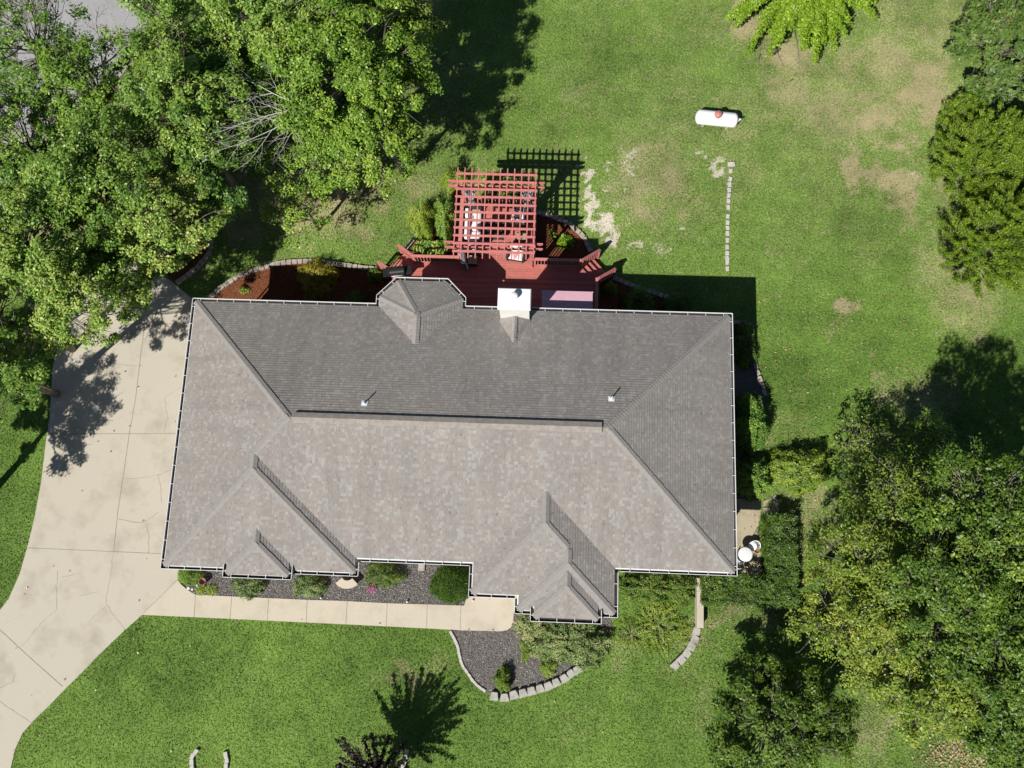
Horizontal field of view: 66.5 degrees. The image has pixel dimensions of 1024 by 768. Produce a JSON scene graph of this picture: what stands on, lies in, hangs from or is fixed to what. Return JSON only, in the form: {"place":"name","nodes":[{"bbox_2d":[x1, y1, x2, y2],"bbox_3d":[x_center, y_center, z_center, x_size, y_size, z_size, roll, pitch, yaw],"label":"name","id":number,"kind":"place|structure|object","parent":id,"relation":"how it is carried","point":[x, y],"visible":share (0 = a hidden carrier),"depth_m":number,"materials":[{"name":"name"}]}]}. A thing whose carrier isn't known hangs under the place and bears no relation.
{"place":"outdoors","nodes":[
{"label":"outdoors","id":0,"kind":"place"},
{"bbox_2d":[0,0,150,206],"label":"road","id":1,"kind":"structure","parent":0,"point":[116,10],"depth_m":42.87,"materials":[{"name":"grey asphalt"}]},
{"bbox_2d":[0,262,191,767],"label":"driveway","id":2,"kind":"structure","parent":0,"point":[69,640],"depth_m":37.69,"materials":[{"name":"concrete"}]},
{"bbox_2d":[0,0,1023,767],"bbox_3d":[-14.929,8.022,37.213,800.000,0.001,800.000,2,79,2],"label":"ground","id":3,"kind":"structure","parent":0,"point":[376,674],"depth_m":38.91,"materials":[{"name":"green plant"}]},
{"bbox_2d":[0,309,59,422],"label":"broadleaf tree","id":4,"kind":"object","parent":3,"relation":"on","point":[13,372],"visible":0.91,"depth_m":32.37,"materials":[{"name":"green plant"}]},
{"bbox_2d":[0,276,76,352],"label":"broadleaf tree","id":5,"kind":"object","parent":3,"relation":"on","point":[4,297],"visible":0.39,"depth_m":33.19,"materials":[{"name":"green plant"}]},
{"bbox_2d":[0,72,82,202],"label":"broadleaf tree","id":6,"kind":"object","parent":3,"relation":"on","point":[38,128],"visible":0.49,"depth_m":32.19,"materials":[{"name":"green plant"}]},
{"bbox_2d":[0,170,112,318],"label":"broadleaf tree","id":7,"kind":"object","parent":3,"relation":"on","point":[20,250],"visible":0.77,"depth_m":30.91,"materials":[{"name":"green plant"}]},
{"bbox_2d":[0,138,121,237],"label":"broadleaf tree","id":8,"kind":"object","parent":3,"relation":"on","point":[31,152],"visible":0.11,"depth_m":32.37,"materials":[{"name":"green plant"}]},
{"bbox_2d":[0,0,122,132],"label":"broadleaf tree","id":9,"kind":"object","parent":3,"relation":"on","point":[35,43],"visible":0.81,"depth_m":33.49,"materials":[{"name":"green plant"}]},
{"bbox_2d":[22,242,163,359],"bbox_3d":[-19.665,-2.632,34.867,9.345,9.268,4.595,-16,79,-2],"label":"broadleaf tree","id":10,"kind":"object","parent":3,"relation":"on","point":[68,304],"visible":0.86,"depth_m":32.15,"materials":[{"name":"green plant"}]},
{"bbox_2d":[17,98,171,253],"bbox_3d":[-17.043,-8.272,35.118,6.452,10.816,5.894,-34,80,-5],"label":"broadleaf tree","id":11,"kind":"object","parent":3,"relation":"on","point":[76,157],"visible":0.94,"depth_m":31.16,"materials":[{"name":"green plant"}]},
{"bbox_2d":[29,0,171,142],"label":"dead tree","id":12,"kind":"object","parent":3,"relation":"on","point":[120,84],"visible":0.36,"depth_m":34.48,"materials":[{"name":"grey wood"}]},
{"bbox_2d":[32,24,174,172],"bbox_3d":[-18.302,-12.312,36.086,5.110,10.440,5.144,33,81,7],"label":"broadleaf tree","id":13,"kind":"object","parent":3,"relation":"on","point":[56,68],"visible":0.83,"depth_m":32.30,"materials":[{"name":"green plant"}]},
{"bbox_2d":[71,223,170,297],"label":"broadleaf tree","id":14,"kind":"object","parent":3,"relation":"on","point":[125,256],"visible":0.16,"depth_m":33.62,"materials":[{"name":"green plant"}]},
{"bbox_2d":[103,0,239,92],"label":"broadleaf tree","id":15,"kind":"object","parent":3,"relation":"on","point":[167,10],"visible":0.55,"depth_m":32.68,"materials":[{"name":"green plant"}]},
{"bbox_2d":[144,209,208,280],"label":"mulch bed","id":16,"kind":"object","parent":3,"relation":"on","point":[184,269],"visible":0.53,"depth_m":40.05,"materials":[{"name":"red wood"}]},
{"bbox_2d":[103,165,233,276],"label":"broadleaf tree","id":17,"kind":"object","parent":16,"relation":"on","point":[162,231],"visible":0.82,"depth_m":32.45,"materials":[{"name":"green plant"}]},
{"bbox_2d":[109,15,266,173],"bbox_3d":[-13.411,-11.779,35.568,6.135,11.051,6.056,17,80,5],"label":"broadleaf tree","id":18,"kind":"object","parent":3,"relation":"on","point":[166,73],"visible":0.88,"depth_m":31.82,"materials":[{"name":"green plant"}]},
{"bbox_2d":[159,98,269,220],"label":"broadleaf tree","id":19,"kind":"object","parent":3,"relation":"on","point":[188,164],"visible":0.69,"depth_m":33.23,"materials":[{"name":"green plant"}]},
{"bbox_2d":[173,31,288,149],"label":"broadleaf tree","id":20,"kind":"object","parent":3,"relation":"on","point":[259,72],"visible":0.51,"depth_m":33.16,"materials":[{"name":"green plant"}]},
{"bbox_2d":[195,51,360,198],"bbox_3d":[-10.373,-10.385,36.167,5.064,8.940,5.313,2,79,2],"label":"dead tree","id":21,"kind":"object","parent":3,"relation":"on","point":[355,189],"visible":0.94,"depth_m":32.09,"materials":[{"name":"grey wood"}]},
{"bbox_2d":[196,0,364,83],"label":"broadleaf tree","id":22,"kind":"object","parent":3,"relation":"on","point":[263,25],"visible":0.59,"depth_m":32.40,"materials":[{"name":"green plant"}]},
{"bbox_2d":[256,161,338,249],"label":"broadleaf tree","id":23,"kind":"object","parent":3,"relation":"on","point":[289,208],"visible":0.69,"depth_m":36.73,"materials":[{"name":"green plant"}]},
{"bbox_2d":[210,263,391,305],"bbox_3d":[-10.673,-4.496,39.584,9.500,0.072,3.688,2,79,2],"label":"mulch bed","id":24,"kind":"object","parent":3,"relation":"on","point":[296,287],"visible":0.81,"depth_m":39.64,"materials":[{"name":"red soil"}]},
{"bbox_2d":[296,256,340,300],"bbox_3d":[-9.914,-5.390,39.026,2.256,1.504,2.328,41,83,8],"label":"gold shrub","id":25,"kind":"object","parent":24,"relation":"on","point":[318,277],"visible":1,"depth_m":39.07,"materials":[{"name":"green plant"}]},
{"bbox_2d":[343,289,368,302],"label":"shaded shrub","id":26,"kind":"object","parent":24,"relation":"on","point":[358,298],"visible":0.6,"depth_m":38.86,"materials":[{"name":"green plant"}]},
{"bbox_2d":[366,267,385,283],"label":"green shrub","id":27,"kind":"object","parent":24,"relation":"on","point":[375,276],"visible":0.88,"depth_m":39.26,"materials":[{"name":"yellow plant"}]},
{"bbox_2d":[261,122,367,200],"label":"broadleaf tree","id":28,"kind":"object","parent":3,"relation":"on","point":[323,163],"visible":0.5,"depth_m":35.45,"materials":[{"name":"green plant"}]},
{"bbox_2d":[181,562,472,605],"bbox_3d":[-8.732,8.964,36.885,14.384,0.072,2.480,2,79,2],"label":"mulch bed","id":29,"kind":"object","parent":3,"relation":"on","point":[362,591],"visible":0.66,"depth_m":36.70,"materials":[{"name":"grey gravel"}]},
{"bbox_2d":[177,570,205,585],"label":"round shrub","id":30,"kind":"object","parent":29,"relation":"on","point":[191,574],"visible":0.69,"depth_m":36.59,"materials":[{"name":"green plant"}]},
{"bbox_2d":[230,578,268,600],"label":"variegated shrub","id":31,"kind":"object","parent":29,"relation":"on","point":[250,590],"visible":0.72,"depth_m":36.41,"materials":[{"name":"green plant"}]},
{"bbox_2d":[293,575,327,597],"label":"variegated shrub","id":32,"kind":"object","parent":29,"relation":"on","point":[313,587],"visible":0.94,"depth_m":36.37,"materials":[{"name":"green plant"}]},
{"bbox_2d":[364,562,407,588],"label":"yew shrub","id":33,"kind":"object","parent":29,"relation":"on","point":[371,573],"visible":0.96,"depth_m":36.36,"materials":[{"name":"green plant"}]},
{"bbox_2d":[427,565,468,604],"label":"tufty shrub","id":34,"kind":"object","parent":29,"relation":"on","point":[445,595],"visible":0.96,"depth_m":36.11,"materials":[{"name":"green plant"}]},
{"bbox_2d":[142,580,516,630],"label":"walkway","id":35,"kind":"structure","parent":3,"relation":"on","point":[177,598],"depth_m":36.46,"materials":[{"name":"concrete"}]},
{"bbox_2d":[265,0,443,159],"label":"broadleaf tree","id":36,"kind":"object","parent":3,"relation":"on","point":[356,77],"visible":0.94,"depth_m":32.16,"materials":[{"name":"green plant"}]},
{"bbox_2d":[334,732,406,767],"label":"purple tree","id":37,"kind":"object","parent":3,"relation":"on","point":[375,761],"visible":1,"depth_m":32.96,"materials":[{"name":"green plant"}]},
{"bbox_2d":[318,87,423,200],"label":"broadleaf tree","id":38,"kind":"object","parent":3,"relation":"on","point":[353,146],"visible":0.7,"depth_m":33.62,"materials":[{"name":"green plant"}]},
{"bbox_2d":[342,0,450,76],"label":"broadleaf tree","id":39,"kind":"object","parent":3,"relation":"on","point":[420,11],"visible":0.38,"depth_m":34.68,"materials":[{"name":"green plant"}]},
{"bbox_2d":[408,190,460,255],"bbox_3d":[-3.964,-8.434,40.190,2.868,0.072,4.005,2,79,2],"label":"mulch bed","id":40,"kind":"object","parent":3,"relation":"on","point":[456,232],"visible":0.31,"depth_m":39.98,"materials":[{"name":"red wood"}]},
{"bbox_2d":[405,198,436,241],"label":"arborvitae","id":41,"kind":"object","parent":40,"relation":"on","point":[419,221],"visible":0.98,"depth_m":39.23,"materials":[{"name":"green plant"}]},
{"bbox_2d":[410,238,451,258],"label":"leafy shrub","id":42,"kind":"object","parent":40,"relation":"on","point":[424,247],"visible":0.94,"depth_m":39.24,"materials":[{"name":"green plant"}]},
{"bbox_2d":[433,191,459,245],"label":"leafy shrub","id":43,"kind":"object","parent":40,"relation":"on","point":[444,220],"visible":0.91,"depth_m":39.11,"materials":[{"name":"green plant"}]},
{"bbox_2d":[160,277,737,623],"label":"house","id":44,"kind":"structure","parent":3,"relation":"on","point":[559,465],"depth_m":32.78,"materials":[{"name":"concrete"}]},
{"bbox_2d":[541,290,592,308],"bbox_3d":[2.535,-3.542,36.063,2.400,0.485,1.533,2,79,2],"label":"awning","id":45,"kind":"object","parent":44,"relation":"attached to","point":[569,299],"visible":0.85,"depth_m":36.03,"materials":[{"name":"fabric"}]},
{"bbox_2d":[438,163,469,192],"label":"arborvitae","id":46,"kind":"object","parent":3,"relation":"on","point":[448,175],"visible":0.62,"depth_m":39.86,"materials":[{"name":"green plant"}]},
{"bbox_2d":[377,198,616,308],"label":"deck","id":47,"kind":"structure","parent":3,"relation":"on","point":[483,281],"depth_m":38.52,"materials":[{"name":"red paint"}]},
{"bbox_2d":[383,265,411,279],"bbox_3d":[-5.558,-5.387,38.127,1.380,1.080,0.534,-7,79,0],"label":"grill","id":48,"kind":"object","parent":47,"relation":"on","point":[400,271],"visible":0.78,"depth_m":37.76,"materials":[{"name":"black metal"}]},
{"bbox_2d":[462,206,481,244],"bbox_3d":[-1.969,-7.838,38.658,0.850,0.800,1.850,2,79,2],"label":"sofa","id":49,"kind":"object","parent":47,"relation":"on","point":[466,223],"visible":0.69,"depth_m":38.56,"materials":[{"name":"fabric"}]},
{"bbox_2d":[444,167,544,267],"bbox_3d":[-0.765,-7.643,37.505,4.540,2.934,4.440,2,79,2],"label":"pergola","id":50,"kind":"object","parent":47,"relation":"on","point":[531,249],"visible":0.94,"depth_m":36.10,"materials":[{"name":"red paint"}]},
{"bbox_2d":[485,218,504,240],"bbox_3d":[-0.846,-7.662,38.748,0.950,0.500,0.950,2,79,2],"label":"fire table","id":51,"kind":"object","parent":47,"relation":"on","point":[495,224],"visible":0.52,"depth_m":38.53,"materials":[{"name":"wicker"}]},
{"bbox_2d":[510,207,528,227],"bbox_3d":[0.369,-8.291,38.688,0.780,0.800,0.950,12,79,4],"label":"armchair","id":52,"kind":"object","parent":47,"relation":"on","point":[523,217],"visible":0.62,"depth_m":38.55,"materials":[{"name":"fabric"}]},
{"bbox_2d":[467,175,530,194],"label":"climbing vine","id":53,"kind":"object","parent":3,"relation":"on","point":[497,178],"visible":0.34,"depth_m":39.67,"materials":[{"name":"green plant"}]},
{"bbox_2d":[10,29,1020,763],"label":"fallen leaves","id":54,"kind":"object","parent":3,"relation":"on","point":[738,403],"visible":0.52,"depth_m":37.84,"materials":[{"name":"brown plant"}]},
{"bbox_2d":[451,614,610,695],"bbox_3d":[1.122,12.201,35.996,7.454,0.076,3.433,-13,79,-1],"label":"mulch bed","id":55,"kind":"object","parent":3,"relation":"on","point":[524,672],"visible":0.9,"depth_m":35.92,"materials":[{"name":"grey gravel"}]},
{"bbox_2d":[492,665,511,692],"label":"upright shrub","id":56,"kind":"object","parent":55,"relation":"on","point":[504,684],"visible":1,"depth_m":35.34,"materials":[{"name":"green plant"}]},
{"bbox_2d":[512,614,546,643],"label":"spreading juniper","id":57,"kind":"object","parent":55,"relation":"on","point":[528,627],"visible":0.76,"depth_m":35.76,"materials":[{"name":"green plant"}]},
{"bbox_2d":[538,658,557,678],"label":"shrub","id":58,"kind":"object","parent":55,"relation":"on","point":[543,669],"visible":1,"depth_m":35.63,"materials":[{"name":"green plant"}]},
{"bbox_2d":[519,622,615,670],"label":"spreading juniper","id":59,"kind":"object","parent":55,"relation":"on","point":[546,630],"visible":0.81,"depth_m":35.45,"materials":[{"name":"green plant"}]},
{"bbox_2d":[535,214,590,258],"bbox_3d":[2.382,-7.721,39.888,3.469,0.072,2.958,2,79,2],"label":"mulch bed","id":60,"kind":"object","parent":3,"relation":"on","point":[552,242],"visible":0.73,"depth_m":39.76,"materials":[{"name":"red wood"}]},
{"bbox_2d":[556,233,574,250],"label":"hosta","id":61,"kind":"object","parent":60,"relation":"on","point":[566,242],"visible":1,"depth_m":39.52,"materials":[{"name":"green plant"}]},
{"bbox_2d":[612,614,649,663],"bbox_3d":[5.502,11.588,35.852,1.836,0.427,2.133,31,81,7],"label":"wild plant","id":62,"kind":"object","parent":3,"relation":"on","point":[631,629],"visible":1,"depth_m":35.92,"materials":[{"name":"green plant"}]},
{"bbox_2d":[599,277,691,311],"bbox_3d":[7.241,-3.763,38.986,5.893,0.072,3.554,2,79,2],"label":"mulch bed","id":63,"kind":"object","parent":3,"relation":"on","point":[612,300],"visible":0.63,"depth_m":39.09,"materials":[{"name":"red soil"}]},
{"bbox_2d":[602,280,617,295],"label":"lime shrub","id":64,"kind":"object","parent":63,"relation":"on","point":[611,287],"visible":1,"depth_m":38.70,"materials":[{"name":"green plant"}]},
{"bbox_2d":[618,286,655,310],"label":"shaded shrub","id":65,"kind":"object","parent":63,"relation":"on","point":[645,298],"visible":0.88,"depth_m":38.53,"materials":[{"name":"green plant"}]},
{"bbox_2d":[658,292,691,311],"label":"shaded shrub","id":66,"kind":"object","parent":63,"relation":"on","point":[674,301],"visible":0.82,"depth_m":38.45,"materials":[{"name":"green plant"}]},
{"bbox_2d":[618,573,673,606],"bbox_3d":[6.109,9.343,35.969,3.046,1.027,1.800,2,79,2],"label":"leafy shrub","id":67,"kind":"object","parent":3,"relation":"on","point":[640,580],"visible":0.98,"depth_m":35.92,"materials":[{"name":"green plant"}]},
{"bbox_2d":[625,594,696,656],"bbox_3d":[6.795,10.970,35.861,3.375,0.587,3.089,2,79,2],"label":"wild plant","id":68,"kind":"object","parent":3,"relation":"on","point":[665,618],"visible":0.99,"depth_m":35.90,"materials":[{"name":"green plant"}]},
{"bbox_2d":[663,574,699,606],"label":"leafy shrub","id":69,"kind":"object","parent":3,"relation":"on","point":[688,594],"visible":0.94,"depth_m":35.94,"materials":[{"name":"green plant"}]},
{"bbox_2d":[695,578,703,627],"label":"concrete wall","id":70,"kind":"structure","parent":3,"relation":"on","point":[699,615],"depth_m":35.65,"materials":[{"name":"beige concrete"}]},
{"bbox_2d":[695,109,740,129],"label":"propane tank","id":71,"kind":"object","parent":3,"relation":"on","point":[726,120],"visible":1,"depth_m":40.01,"materials":[{"name":"white metal"}]},
{"bbox_2d":[733,499,761,579],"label":"patio","id":72,"kind":"structure","parent":3,"relation":"on","point":[745,516],"depth_m":36.75,"materials":[{"name":"concrete"}]},
{"bbox_2d":[737,547,752,561],"bbox_3d":[10.732,7.889,36.204,0.650,0.712,0.650,2,79,2],"label":"patio table","id":73,"kind":"object","parent":72,"relation":"on","point":[745,554],"visible":1,"depth_m":35.86,"materials":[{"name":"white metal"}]},
{"bbox_2d":[697,571,800,609],"bbox_3d":[10.752,9.414,35.689,4.612,1.562,1.752,2,79,2],"label":"hedge","id":74,"kind":"object","parent":3,"relation":"on","point":[787,596],"visible":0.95,"depth_m":35.17,"materials":[{"name":"green plant"}]},
{"bbox_2d":[733,322,765,498],"bbox_3d":[11.105,1.291,37.893,2.444,0.072,8.851,2,79,2],"label":"mulch bed","id":75,"kind":"object","parent":3,"relation":"on","point":[752,385],"visible":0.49,"depth_m":38.08,"materials":[{"name":"grey wood"}]},
{"bbox_2d":[733,320,757,373],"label":"side shrub","id":76,"kind":"object","parent":75,"relation":"on","point":[742,361],"visible":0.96,"depth_m":37.92,"materials":[{"name":"green plant"}]},
{"bbox_2d":[734,390,770,458],"bbox_3d":[11.338,1.735,36.726,1.857,2.208,3.476,2,79,2],"label":"shrub","id":77,"kind":"object","parent":75,"relation":"on","point":[755,428],"visible":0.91,"depth_m":36.56,"materials":[{"name":"green plant"}]},
{"bbox_2d":[735,455,773,502],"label":"shrub","id":78,"kind":"object","parent":75,"relation":"on","point":[749,471],"visible":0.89,"depth_m":36.30,"materials":[{"name":"green plant"}]},
{"bbox_2d":[758,511,799,580],"bbox_3d":[12.323,7.456,36.036,1.647,1.557,3.244,2,79,2],"label":"hedge","id":79,"kind":"object","parent":3,"relation":"on","point":[780,544],"visible":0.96,"depth_m":35.55,"materials":[{"name":"green plant"}]},
{"bbox_2d":[703,650,861,767],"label":"broadleaf tree","id":80,"kind":"object","parent":3,"relation":"on","point":[808,741],"visible":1,"depth_m":31.50,"materials":[{"name":"green plant"}]},
{"bbox_2d":[764,444,829,497],"bbox_3d":[13.430,3.972,36.470,3.354,1.745,2.543,2,79,2],"label":"shrub","id":81,"kind":"object","parent":3,"relation":"on","point":[786,478],"visible":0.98,"depth_m":36.41,"materials":[{"name":"green plant"}]},
{"bbox_2d":[717,0,877,86],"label":"weeping tree","id":82,"kind":"object","parent":3,"relation":"on","point":[809,14],"visible":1,"depth_m":39.65,"materials":[{"name":"green plant"}]},
{"bbox_2d":[785,566,931,711],"bbox_3d":[13.893,10.208,32.287,5.863,7.597,5.254,2,79,2],"label":"tree","id":83,"kind":"object","parent":3,"relation":"on","point":[861,661],"visible":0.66,"depth_m":30.23,"materials":[{"name":"green plant"}]},
{"bbox_2d":[801,496,929,651],"bbox_3d":[14.308,7.706,32.484,5.434,8.157,6.393,2,79,2],"label":"autumn tree","id":84,"kind":"object","parent":3,"relation":"on","point":[850,567],"visible":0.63,"depth_m":30.62,"materials":[{"name":"green plant"}]},
{"bbox_2d":[826,410,904,473],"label":"tree","id":85,"kind":"object","parent":3,"relation":"on","point":[859,439],"visible":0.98,"depth_m":35.36,"materials":[{"name":"green plant"}]},
{"bbox_2d":[838,442,970,556],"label":"tree","id":86,"kind":"object","parent":3,"relation":"on","point":[907,491],"visible":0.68,"depth_m":31.66,"materials":[{"name":"green plant"}]},
{"bbox_2d":[858,632,1000,747],"bbox_3d":[16.027,11.916,31.648,5.104,8.083,4.484,2,79,2],"label":"broadleaf tree","id":87,"kind":"object","parent":3,"relation":"on","point":[919,706],"visible":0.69,"depth_m":28.81,"materials":[{"name":"green plant"}]},
{"bbox_2d":[901,407,962,462],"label":"tree","id":88,"kind":"object","parent":3,"relation":"on","point":[942,437],"visible":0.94,"depth_m":34.91,"materials":[{"name":"green plant"}]},
{"bbox_2d":[862,500,1023,689],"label":"broadleaf tree","id":89,"kind":"object","parent":3,"relation":"on","point":[979,589],"visible":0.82,"depth_m":28.23,"materials":[{"name":"green plant"}]},
{"bbox_2d":[880,731,1014,767],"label":"leaf litter","id":90,"kind":"object","parent":3,"relation":"on","point":[961,754],"visible":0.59,"depth_m":34.60,"materials":[{"name":"brown plant"}]},
{"bbox_2d":[884,432,1023,589],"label":"broadleaf tree","id":91,"kind":"object","parent":3,"relation":"on","point":[966,516],"visible":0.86,"depth_m":28.58,"materials":[{"name":"green plant"}]},
{"bbox_2d":[933,91,987,139],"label":"cedar tree","id":92,"kind":"object","parent":3,"relation":"on","point":[961,105],"visible":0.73,"depth_m":38.49,"materials":[{"name":"green plant"}]},
{"bbox_2d":[926,101,1023,211],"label":"cedar tree","id":93,"kind":"object","parent":3,"relation":"on","point":[1001,137],"visible":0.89,"depth_m":36.44,"materials":[{"name":"green plant"}]},
{"bbox_2d":[929,568,1023,727],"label":"broadleaf tree","id":94,"kind":"object","parent":3,"relation":"on","point":[996,691],"visible":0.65,"depth_m":27.55,"materials":[{"name":"green plant"}]},
{"bbox_2d":[932,663,1023,767],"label":"broadleaf tree","id":95,"kind":"object","parent":3,"relation":"on","point":[984,738],"visible":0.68,"depth_m":28.57,"materials":[{"name":"green plant"}]},
{"bbox_2d":[936,178,1023,297],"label":"cedar tree","id":96,"kind":"object","parent":3,"relation":"on","point":[981,215],"visible":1,"depth_m":35.90,"materials":[{"name":"green plant"}]},
{"bbox_2d":[942,0,1023,101],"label":"magnolia tree","id":97,"kind":"object","parent":3,"relation":"on","point":[1002,22],"visible":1,"depth_m":36.47,"materials":[{"name":"green plant"}]},
{"bbox_2d":[969,488,1023,615],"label":"broadleaf tree","id":98,"kind":"object","parent":3,"relation":"on","point":[1018,570],"visible":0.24,"depth_m":27.90,"materials":[{"name":"green plant"}]},
{"bbox_2d":[993,39,1023,112],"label":"magnolia tree","id":99,"kind":"object","parent":3,"relation":"on","point":[1020,96],"visible":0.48,"depth_m":37.31,"materials":[{"name":"green plant"}]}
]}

